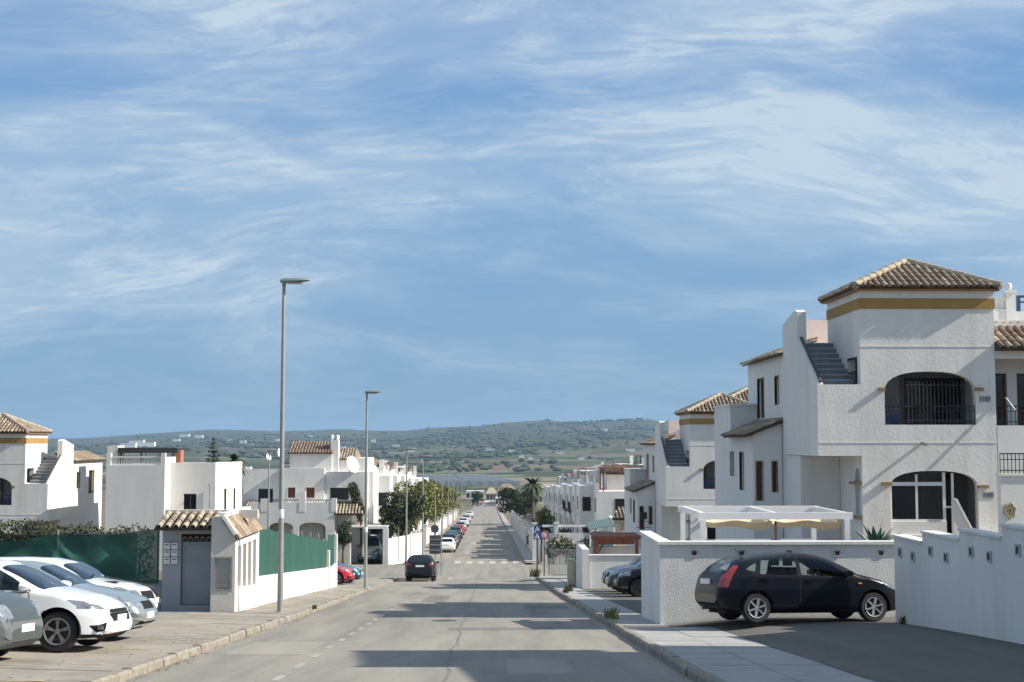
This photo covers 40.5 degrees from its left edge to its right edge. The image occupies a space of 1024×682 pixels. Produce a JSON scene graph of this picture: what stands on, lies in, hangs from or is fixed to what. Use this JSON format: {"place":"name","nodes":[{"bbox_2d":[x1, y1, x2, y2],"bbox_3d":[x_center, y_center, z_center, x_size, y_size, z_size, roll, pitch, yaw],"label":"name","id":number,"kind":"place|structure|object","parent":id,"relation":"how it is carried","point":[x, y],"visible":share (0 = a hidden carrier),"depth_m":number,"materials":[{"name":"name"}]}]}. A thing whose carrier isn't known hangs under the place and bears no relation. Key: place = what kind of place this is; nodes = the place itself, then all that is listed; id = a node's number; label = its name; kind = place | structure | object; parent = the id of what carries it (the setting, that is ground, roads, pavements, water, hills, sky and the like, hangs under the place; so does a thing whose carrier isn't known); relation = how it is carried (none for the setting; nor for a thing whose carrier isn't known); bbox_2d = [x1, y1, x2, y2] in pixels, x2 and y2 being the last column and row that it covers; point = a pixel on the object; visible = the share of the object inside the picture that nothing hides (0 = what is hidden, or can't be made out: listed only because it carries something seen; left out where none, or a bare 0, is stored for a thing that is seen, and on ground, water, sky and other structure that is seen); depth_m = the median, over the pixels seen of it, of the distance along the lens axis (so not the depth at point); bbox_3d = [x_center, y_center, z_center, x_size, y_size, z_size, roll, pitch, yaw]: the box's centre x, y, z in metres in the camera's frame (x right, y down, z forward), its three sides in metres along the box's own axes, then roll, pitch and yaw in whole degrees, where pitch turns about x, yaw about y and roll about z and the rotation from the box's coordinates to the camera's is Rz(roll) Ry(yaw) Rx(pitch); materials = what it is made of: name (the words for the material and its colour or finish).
{"place":"outdoors","nodes":[
{"label":"outdoors","id":0,"kind":"place"},
{"bbox_2d":[258,576,396,608],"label":"pavement","id":1,"kind":"structure","parent":0,"point":[308,600],"depth_m":52.76,"materials":[{"name":"concrete"}]},
{"bbox_2d":[258,526,337,605],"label":"screen wall","id":2,"kind":"structure","parent":1,"relation":"on","point":[310,564],"depth_m":50.74,"materials":[{"name":"white paint"}]},
{"bbox_2d":[337,565,354,584],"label":"parked car","id":3,"kind":"object","parent":1,"relation":"on","point":[344,574],"visible":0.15,"depth_m":68.65,"materials":[{"name":"red paint"}]},
{"bbox_2d":[337,561,362,582],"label":"parked car","id":4,"kind":"object","parent":1,"relation":"on","point":[358,573],"visible":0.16,"depth_m":71.51,"materials":[{"name":"teal paint"}]},
{"bbox_2d":[362,390,381,588],"bbox_3d":[-6.467,6.882,64.163,0.880,9.210,0.320,0,-4,-1],"label":"street lamp","id":5,"kind":"object","parent":1,"relation":"on","point":[366,495],"visible":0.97,"depth_m":64.12,"materials":[{"name":"metal"}]},
{"bbox_2d":[352,564,404,576],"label":"cross street","id":6,"kind":"structure","parent":0,"point":[385,570],"depth_m":107.38,"materials":[{"name":"asphalt"}]},
{"bbox_2d":[124,504,694,681],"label":"road","id":7,"kind":"structure","parent":0,"point":[410,640],"depth_m":28.56,"materials":[{"name":"grey asphalt"}]},
{"bbox_2d":[9,588,372,681],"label":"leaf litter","id":8,"kind":"object","parent":7,"relation":"on","point":[214,647],"visible":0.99,"depth_m":25.11,"materials":[{"name":"brown"}]},
{"bbox_2d":[222,642,325,654],"bbox_3d":[-4.356,5.713,25.828,1.435,0.275,3.500,0,-4,-1],"label":"road patch","id":9,"kind":"object","parent":7,"relation":"on","point":[276,648],"visible":1,"depth_m":25.62,"materials":[{"name":"asphalt"}]},
{"bbox_2d":[405,554,438,580],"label":"crossover car","id":10,"kind":"object","parent":7,"relation":"on","point":[421,566],"visible":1,"depth_m":85.16,"materials":[{"name":"grey paint"}]},
{"bbox_2d":[397,576,452,577],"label":"traffic island","id":11,"kind":"structure","parent":7,"relation":"on","point":[430,577],"depth_m":94.82,"materials":[{"name":"concrete"}]},
{"bbox_2d":[405,448,416,575],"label":"street lamp","id":12,"kind":"object","parent":11,"relation":"on","point":[406,449],"visible":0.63,"depth_m":96.20,"materials":[{"name":"metal"}]},
{"bbox_2d":[429,525,440,561],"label":"traffic sign","id":13,"kind":"object","parent":11,"relation":"on","point":[435,544],"visible":0.95,"depth_m":93.77,"materials":[{"name":"metal"}]},
{"bbox_2d":[421,595,451,601],"bbox_3d":[-2.886,9.915,53.376,0.900,0.629,8.009,0,-4,0],"label":"road patch","id":14,"kind":"object","parent":7,"relation":"on","point":[437,598],"visible":1,"depth_m":53.48,"materials":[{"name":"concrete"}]},
{"bbox_2d":[442,537,457,551],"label":"parked car","id":15,"kind":"object","parent":7,"relation":"on","point":[448,543],"visible":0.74,"depth_m":137.79,"materials":[{"name":"white paint"}]},
{"bbox_2d":[442,575,478,681],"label":"road seam","id":16,"kind":"object","parent":7,"relation":"on","point":[449,659],"visible":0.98,"depth_m":26.65,"materials":[{"name":"asphalt"}]},
{"bbox_2d":[448,627,555,629],"bbox_3d":[-0.233,6.672,32.150,2.511,0.086,1.100,0,-4,-1],"label":"road patch","id":17,"kind":"object","parent":7,"relation":"on","point":[531,628],"visible":1,"depth_m":32.25,"materials":[{"name":"asphalt"}]},
{"bbox_2d":[506,658,575,673],"bbox_3d":[0.417,5.077,21.699,1.030,0.236,3.000,0,-4,-1],"label":"road patch","id":18,"kind":"object","parent":7,"relation":"on","point":[538,665],"visible":1,"depth_m":21.50,"materials":[{"name":"asphalt"}]},
{"bbox_2d":[523,605,568,608],"bbox_3d":[1.092,8.634,45.018,1.430,0.236,3.000,0,-4,-1],"label":"road patch","id":19,"kind":"object","parent":7,"relation":"on","point":[545,607],"visible":1,"depth_m":44.59,"materials":[{"name":"asphalt"}]},
{"bbox_2d":[424,511,465,554],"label":"pavement","id":20,"kind":"structure","parent":0,"point":[426,549],"depth_m":211.74,"materials":[{"name":"concrete"}]},
{"bbox_2d":[422,455,430,553],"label":"street lamp","id":21,"kind":"object","parent":20,"relation":"on","point":[423,456],"visible":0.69,"depth_m":121.06,"materials":[{"name":"metal"}]},
{"bbox_2d":[47,419,876,681],"bbox_3d":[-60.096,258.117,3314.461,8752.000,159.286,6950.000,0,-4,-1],"label":"ground","id":22,"kind":"structure","parent":0,"point":[568,460],"depth_m":2350.04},
{"bbox_2d":[0,412,105,533],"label":"tower house","id":23,"kind":"structure","parent":22,"relation":"on","point":[62,486],"depth_m":71.81,"materials":[{"name":"white paint"}]},
{"bbox_2d":[0,517,149,540],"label":"hedge","id":24,"kind":"object","parent":22,"relation":"on","point":[23,535],"visible":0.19,"depth_m":39.60,"materials":[{"name":"green plant"}]},
{"bbox_2d":[0,607,301,681],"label":"parking bay","id":25,"kind":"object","parent":22,"relation":"on","point":[36,660],"visible":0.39,"depth_m":23.43,"materials":[{"name":"concrete"}]},
{"bbox_2d":[0,590,43,656],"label":"parked car","id":26,"kind":"object","parent":25,"relation":"on","point":[21,623],"visible":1,"depth_m":20.01,"materials":[{"name":"grey paint"}]},
{"bbox_2d":[0,559,131,651],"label":"parked car","id":27,"kind":"object","parent":25,"relation":"on","point":[71,616],"visible":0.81,"depth_m":22.25,"materials":[{"name":"white paint"}]},
{"bbox_2d":[0,557,157,607],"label":"parked car","id":28,"kind":"object","parent":25,"relation":"on","point":[87,573],"visible":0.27,"depth_m":29.40,"materials":[{"name":"white paint"}]},
{"bbox_2d":[0,529,161,610],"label":"net fence","id":29,"kind":"object","parent":25,"relation":"on","point":[132,556],"visible":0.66,"depth_m":38.30,"materials":[{"name":"green fabric"}]},
{"bbox_2d":[11,560,158,636],"bbox_3d":[-8.884,4.769,25.619,4.476,1.409,2.122,1,-9,0],"label":"parked car","id":30,"kind":"object","parent":25,"relation":"on","point":[143,611],"visible":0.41,"depth_m":25.30,"materials":[{"name":"silver metal"}]},
{"bbox_2d":[68,559,161,604],"bbox_3d":[-10.768,5.936,33.322,4.476,1.409,2.122,1,-9,-1],"label":"parked car","id":31,"kind":"object","parent":25,"relation":"on","point":[157,595],"visible":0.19,"depth_m":33.52,"materials":[{"name":"white paint"}]},
{"bbox_2d":[274,278,309,612],"bbox_3d":[-5.986,2.857,37.790,0.880,9.210,0.320,0,-4,-1],"label":"street lamp","id":32,"kind":"object","parent":25,"relation":"on","point":[283,281],"visible":0.91,"depth_m":37.70,"materials":[{"name":"metal"}]},
{"bbox_2d":[105,445,204,569],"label":"terraced house","id":33,"kind":"structure","parent":22,"relation":"on","point":[139,492],"depth_m":69.33,"materials":[{"name":"white paint"}]},
{"bbox_2d":[170,461,241,509],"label":"terraced house","id":34,"kind":"structure","parent":22,"relation":"on","point":[208,486],"depth_m":70.73,"materials":[{"name":"white paint"}]},
{"bbox_2d":[184,494,195,509],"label":"window","id":35,"kind":"structure","parent":34,"relation":"in","point":[189,499],"depth_m":70.72,"materials":[{"name":"glass"}]},
{"bbox_2d":[154,506,263,612],"bbox_3d":[-8.415,6.494,38.864,2.577,3.521,4.040,0,-4,-1],"label":"gatehouse","id":36,"kind":"object","parent":22,"relation":"on","point":[210,560],"visible":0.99,"depth_m":38.00,"materials":[{"name":"white paint"}]},
{"bbox_2d":[182,542,210,603],"bbox_3d":[-8.583,6.365,38.066,0.947,1.695,0.105,0,-4,-1],"label":"door","id":37,"kind":"structure","parent":36,"relation":"in","point":[196,556],"depth_m":38.06,"materials":[{"name":"grey metal"}]},
{"bbox_2d":[213,557,232,590],"bbox_3d":[-7.719,6.215,37.042,0.514,0.907,0.100,0,-4,-1],"label":"cupboard door","id":38,"kind":"structure","parent":36,"relation":"in","point":[222,573],"depth_m":37.04,"materials":[{"name":"metal"}]},
{"bbox_2d":[81,579,394,681],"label":"kerb","id":39,"kind":"structure","parent":22,"relation":"on","point":[123,674],"depth_m":24.91,"materials":[{"name":"concrete"}]},
{"bbox_2d":[243,435,378,562],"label":"terraced house","id":40,"kind":"structure","parent":22,"relation":"on","point":[319,476],"depth_m":119.95,"materials":[{"name":"white paint"}]},
{"bbox_2d":[258,489,272,502],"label":"window","id":41,"kind":"structure","parent":40,"relation":"in","point":[262,493],"depth_m":119.98,"materials":[{"name":"black glass"}]},
{"bbox_2d":[330,488,347,499],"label":"window","id":42,"kind":"structure","parent":40,"relation":"in","point":[339,493],"depth_m":120.10,"materials":[{"name":"black glass"}]},
{"bbox_2d":[347,482,367,561],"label":"climbing plant","id":43,"kind":"object","parent":40,"relation":"attached to","point":[354,492],"visible":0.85,"depth_m":119.57,"materials":[{"name":"green plant"}]},
{"bbox_2d":[337,520,352,563],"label":"tree","id":44,"kind":"object","parent":22,"relation":"on","point":[344,536],"visible":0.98,"depth_m":116.18,"materials":[{"name":"green plant"}]},
{"bbox_2d":[47,418,667,471],"bbox_3d":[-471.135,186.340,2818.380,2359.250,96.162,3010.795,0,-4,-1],"label":"hill woods","id":45,"kind":"object","parent":22,"relation":"on","point":[457,455],"visible":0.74,"depth_m":2355.15,"materials":[{"name":"green plant"}]},
{"bbox_2d":[337,523,391,564],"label":"carport","id":46,"kind":"object","parent":22,"relation":"on","point":[382,531],"visible":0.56,"depth_m":116.89,"materials":[{"name":"white paint"}]},
{"bbox_2d":[356,533,382,562],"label":"parked van","id":47,"kind":"object","parent":22,"relation":"on","point":[374,546],"visible":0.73,"depth_m":118.90,"materials":[{"name":"black paint"}]},
{"bbox_2d":[360,450,396,537],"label":"terraced house","id":48,"kind":"structure","parent":22,"relation":"on","point":[385,483],"depth_m":137.25,"materials":[{"name":"white paint"}]},
{"bbox_2d":[368,452,400,537],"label":"terraced house","id":49,"kind":"structure","parent":22,"relation":"on","point":[396,478],"depth_m":151.34,"materials":[{"name":"white paint"}]},
{"bbox_2d":[387,462,414,534],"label":"terraced house","id":50,"kind":"structure","parent":22,"relation":"on","point":[393,469],"depth_m":178.77,"materials":[{"name":"white paint"}]},
{"bbox_2d":[378,490,426,535],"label":"olive tree","id":51,"kind":"object","parent":22,"relation":"on","point":[391,517],"visible":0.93,"depth_m":120.32,"materials":[{"name":"green plant"}]},
{"bbox_2d":[388,527,421,563],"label":"garden wall","id":52,"kind":"structure","parent":22,"relation":"on","point":[396,550],"depth_m":119.50,"materials":[{"name":"white paint"}]},
{"bbox_2d":[393,479,437,529],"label":"street tree","id":53,"kind":"object","parent":22,"relation":"on","point":[418,489],"visible":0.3,"depth_m":148.57,"materials":[{"name":"green plant"}]},
{"bbox_2d":[415,481,447,524],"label":"street tree","id":54,"kind":"object","parent":22,"relation":"on","point":[431,499],"visible":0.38,"depth_m":168.79,"materials":[{"name":"green plant"}]},
{"bbox_2d":[412,508,456,544],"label":"garden wall","id":55,"kind":"structure","parent":22,"relation":"on","point":[427,531],"depth_m":195.47,"materials":[{"name":"white paint"}]},
{"bbox_2d":[430,483,450,517],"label":"street tree","id":56,"kind":"object","parent":22,"relation":"on","point":[439,489],"visible":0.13,"depth_m":194.22,"materials":[{"name":"green plant"}]},
{"bbox_2d":[416,474,519,485],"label":"greenhouse","id":57,"kind":"object","parent":22,"relation":"on","point":[479,480],"visible":0.88,"depth_m":948.93,"materials":[{"name":"plastic"}]},
{"bbox_2d":[497,487,528,515],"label":"dark tree","id":58,"kind":"object","parent":22,"relation":"on","point":[516,502],"visible":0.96,"depth_m":254.18,"materials":[{"name":"green plant"}]},
{"bbox_2d":[511,510,540,563],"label":"garden wall","id":59,"kind":"structure","parent":22,"relation":"on","point":[521,527],"depth_m":165.99,"materials":[{"name":"white paint"}]},
{"bbox_2d":[520,478,544,522],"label":"palm tree","id":60,"kind":"object","parent":22,"relation":"on","point":[533,488],"visible":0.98,"depth_m":248.16,"materials":[{"name":"green plant"}]},
{"bbox_2d":[536,506,555,532],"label":"bush","id":61,"kind":"object","parent":22,"relation":"on","point":[542,518],"visible":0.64,"depth_m":148.66,"materials":[{"name":"green plant"}]},
{"bbox_2d":[547,471,572,532],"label":"terraced house","id":62,"kind":"structure","parent":22,"relation":"on","point":[564,477],"depth_m":205.64,"materials":[{"name":"white paint"}]},
{"bbox_2d":[532,523,594,563],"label":"garden wall","id":63,"kind":"structure","parent":22,"relation":"on","point":[576,537],"depth_m":120.63,"materials":[{"name":"white paint"}]},
{"bbox_2d":[552,471,580,529],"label":"terraced house","id":64,"kind":"structure","parent":22,"relation":"on","point":[554,502],"depth_m":184.41,"materials":[{"name":"white paint"}]},
{"bbox_2d":[545,533,589,564],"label":"flowering shrub","id":65,"kind":"object","parent":22,"relation":"on","point":[563,542],"visible":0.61,"depth_m":117.48,"materials":[{"name":"green plant"}]},
{"bbox_2d":[551,576,589,587],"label":"garden terrace","id":66,"kind":"structure","parent":22,"relation":"on","point":[563,578],"depth_m":88.28,"materials":[{"name":"concrete"}]},
{"bbox_2d":[551,549,575,575],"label":"railing fence","id":67,"kind":"object","parent":66,"relation":"on","point":[559,574],"visible":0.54,"depth_m":96.40,"materials":[{"name":"metal"}]},
{"bbox_2d":[586,518,614,545],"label":"patio canopy","id":68,"kind":"object","parent":66,"relation":"on","point":[597,524],"visible":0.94,"depth_m":83.16,"materials":[{"name":"fabric"}]},
{"bbox_2d":[589,532,640,553],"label":"wooden porch","id":69,"kind":"object","parent":66,"relation":"on","point":[602,538],"visible":0.72,"depth_m":67.84,"materials":[{"name":"red wood"}]},
{"bbox_2d":[557,463,590,530],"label":"terraced house","id":70,"kind":"structure","parent":22,"relation":"on","point":[582,472],"depth_m":168.49,"materials":[{"name":"white paint"}]},
{"bbox_2d":[562,462,594,531],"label":"terraced house","id":71,"kind":"structure","parent":22,"relation":"on","point":[569,498],"depth_m":152.76,"materials":[{"name":"white paint"}]},
{"bbox_2d":[567,464,635,532],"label":"terraced house","id":72,"kind":"structure","parent":22,"relation":"on","point":[591,474],"depth_m":140.09,"materials":[{"name":"white paint"}]},
{"bbox_2d":[571,458,642,532],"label":"terraced house","id":73,"kind":"structure","parent":22,"relation":"on","point":[595,501],"depth_m":128.28,"materials":[{"name":"white paint"}]},
{"bbox_2d":[576,542,640,588],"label":"garden wall","id":74,"kind":"structure","parent":22,"relation":"on","point":[600,564],"depth_m":64.11,"materials":[{"name":"white paint"}]},
{"bbox_2d":[590,546,640,553],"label":"garden wall","id":75,"kind":"structure","parent":22,"relation":"on","point":[617,550],"depth_m":68.53,"materials":[{"name":"white paint"}]},
{"bbox_2d":[608,507,624,545],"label":"house","id":76,"kind":"structure","parent":22,"relation":"on","point":[618,518],"depth_m":85.65,"materials":[{"name":"beige paint"}]},
{"bbox_2d":[536,577,725,681],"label":"kerb","id":77,"kind":"structure","parent":22,"relation":"on","point":[682,666],"depth_m":24.73,"materials":[{"name":"concrete"}]},
{"bbox_2d":[623,392,747,545],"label":"tower house","id":78,"kind":"structure","parent":22,"relation":"on","point":[669,477],"depth_m":68.47,"materials":[{"name":"white paint"}]},
{"bbox_2d":[728,386,747,401],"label":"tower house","id":79,"kind":"structure","parent":22,"relation":"on","point":[742,393],"depth_m":74.10,"materials":[{"name":"tile"}]},
{"bbox_2d":[639,531,895,640],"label":"garden wall","id":80,"kind":"structure","parent":22,"relation":"on","point":[671,571],"depth_m":31.83,"materials":[{"name":"white paint"}]},
{"bbox_2d":[713,258,1015,539],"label":"tower house","id":81,"kind":"structure","parent":22,"relation":"on","point":[871,401],"depth_m":37.38,"materials":[{"name":"white paint"}]},
{"bbox_2d":[755,461,763,500],"bbox_3d":[7.434,4.202,41.725,0.240,1.200,0.182,0,-4,-1],"label":"annexe window","id":82,"kind":"structure","parent":81,"relation":"in","point":[759,473],"depth_m":41.76,"materials":[{"name":"brown"}]},
{"bbox_2d":[757,377,764,418],"bbox_3d":[8.166,1.854,45.065,0.182,1.310,1.110,0,-4,-1],"label":"window","id":83,"kind":"structure","parent":81,"relation":"in","point":[762,380],"depth_m":45.55,"materials":[{"name":"brown"}]},
{"bbox_2d":[771,461,777,491],"bbox_3d":[7.893,4.078,41.742,0.200,0.950,0.182,0,-4,-1],"label":"annexe window","id":84,"kind":"structure","parent":81,"relation":"in","point":[773,463],"depth_m":41.78,"materials":[{"name":"brown"}]},
{"bbox_2d":[890,471,953,521],"bbox_3d":[10.967,4.252,37.118,1.720,1.530,0.050,0,-4,-1],"label":"window","id":85,"kind":"structure","parent":81,"relation":"in","point":[920,496],"depth_m":37.11,"materials":[{"name":"white"}]},
{"bbox_2d":[904,378,961,424],"bbox_3d":[11.828,1.706,38.921,1.660,1.330,0.296,0,-4,-1],"label":"window","id":86,"kind":"structure","parent":81,"relation":"in","point":[917,391],"depth_m":39.04,"materials":[{"name":"black metal"}]},
{"bbox_2d":[945,478,951,530],"bbox_3d":[12.036,4.543,38.565,0.370,1.440,0.140,0,-4,-1],"label":"door","id":87,"kind":"structure","parent":81,"relation":"in","point":[947,480],"depth_m":38.50,"materials":[{"name":"grey"}]},
{"bbox_2d":[892,523,1023,643],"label":"boundary wall","id":88,"kind":"structure","parent":22,"relation":"on","point":[968,581],"depth_m":25.85,"materials":[{"name":"white paint"}]},
{"bbox_2d":[993,283,1023,472],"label":"terraced house","id":89,"kind":"structure","parent":22,"relation":"on","point":[1009,346],"depth_m":38.26,"materials":[{"name":"white paint"}]},
{"bbox_2d":[995,374,1005,424],"bbox_3d":[13.458,1.616,38.379,0.400,1.430,0.050,0,-4,-1],"label":"window","id":90,"kind":"structure","parent":89,"relation":"in","point":[999,378],"depth_m":38.38,"materials":[{"name":"brown"}]},
{"bbox_2d":[1016,374,1023,424],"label":"window","id":91,"kind":"structure","parent":89,"relation":"in","point":[1020,377],"depth_m":38.39,"materials":[{"name":"brown"}]},
{"bbox_2d":[995,453,1023,532],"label":"garden wall","id":92,"kind":"structure","parent":22,"relation":"on","point":[1010,494],"depth_m":34.05,"materials":[{"name":"white paint"}]},
{"bbox_2d":[0,0,1023,438],"label":"sky","id":93,"kind":"structure","parent":0,"point":[492,211],"materials":[{"name":"blue"}]},
{"bbox_2d":[498,511,535,562],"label":"pavement","id":94,"kind":"structure","parent":0,"point":[524,550],"depth_m":162.02,"materials":[{"name":"concrete"}]},
{"bbox_2d":[526,564,589,577],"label":"cross street","id":95,"kind":"structure","parent":0,"point":[547,569],"depth_m":108.54,"materials":[{"name":"asphalt"}]},
{"bbox_2d":[579,588,641,614],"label":"side parking","id":96,"kind":"structure","parent":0,"point":[629,602],"depth_m":50.24,"materials":[{"name":"concrete"}]},
{"bbox_2d":[605,560,640,594],"bbox_3d":[5.997,9.352,55.849,4.426,1.640,2.214,0,-9,-2],"label":"crossover car","id":97,"kind":"object","parent":96,"relation":"on","point":[610,577],"visible":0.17,"depth_m":55.17,"materials":[{"name":"blue paint"}]},
{"bbox_2d":[614,566,640,596],"bbox_3d":[6.106,8.868,52.677,4.426,1.640,2.214,0,-9,-1],"label":"crossover car","id":98,"kind":"object","parent":96,"relation":"on","point":[628,580],"visible":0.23,"depth_m":51.80,"materials":[{"name":"grey paint"}]},
{"bbox_2d":[539,576,875,681],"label":"pavement","id":99,"kind":"structure","parent":0,"point":[726,656],"depth_m":22.58,"materials":[{"name":"grey concrete"}]},
{"bbox_2d":[533,524,540,569],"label":"traffic sign","id":100,"kind":"object","parent":99,"relation":"on","point":[537,532],"visible":0.97,"depth_m":95.61,"materials":[{"name":"blue"}]},
{"bbox_2d":[566,558,575,584],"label":"utility cabinet","id":101,"kind":"object","parent":99,"relation":"on","point":[571,570],"visible":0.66,"depth_m":71.40,"materials":[{"name":"metal"}]},
{"bbox_2d":[668,617,1023,681],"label":"driveway","id":102,"kind":"structure","parent":0,"point":[886,649],"depth_m":23.09,"materials":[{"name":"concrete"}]},
{"bbox_2d":[695,549,894,622],"bbox_3d":[6.211,5.297,30.173,4.266,1.555,2.153,2,-9,-12],"label":"parked car","id":103,"kind":"object","parent":102,"relation":"on","point":[736,589],"visible":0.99,"depth_m":29.38,"materials":[{"name":"black paint"}]},
{"label":"garden terrace","id":104,"kind":"structure","parent":0,"visible":0},
{"bbox_2d":[678,506,852,540],"bbox_3d":[6.212,4.961,34.548,3.680,1.540,3.520,0,-4,-1],"label":"pergola","id":105,"kind":"object","parent":104,"relation":"on","point":[814,518],"visible":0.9,"depth_m":33.20,"materials":[{"name":"white metal"}]},
{"bbox_2d":[853,523,899,539],"bbox_3d":[8.639,4.878,32.677,0.977,1.434,0.791,2,-5,-28],"label":"agave plant","id":106,"kind":"object","parent":104,"relation":"on","point":[875,536],"visible":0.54,"depth_m":32.62,"materials":[{"name":"green plant"}]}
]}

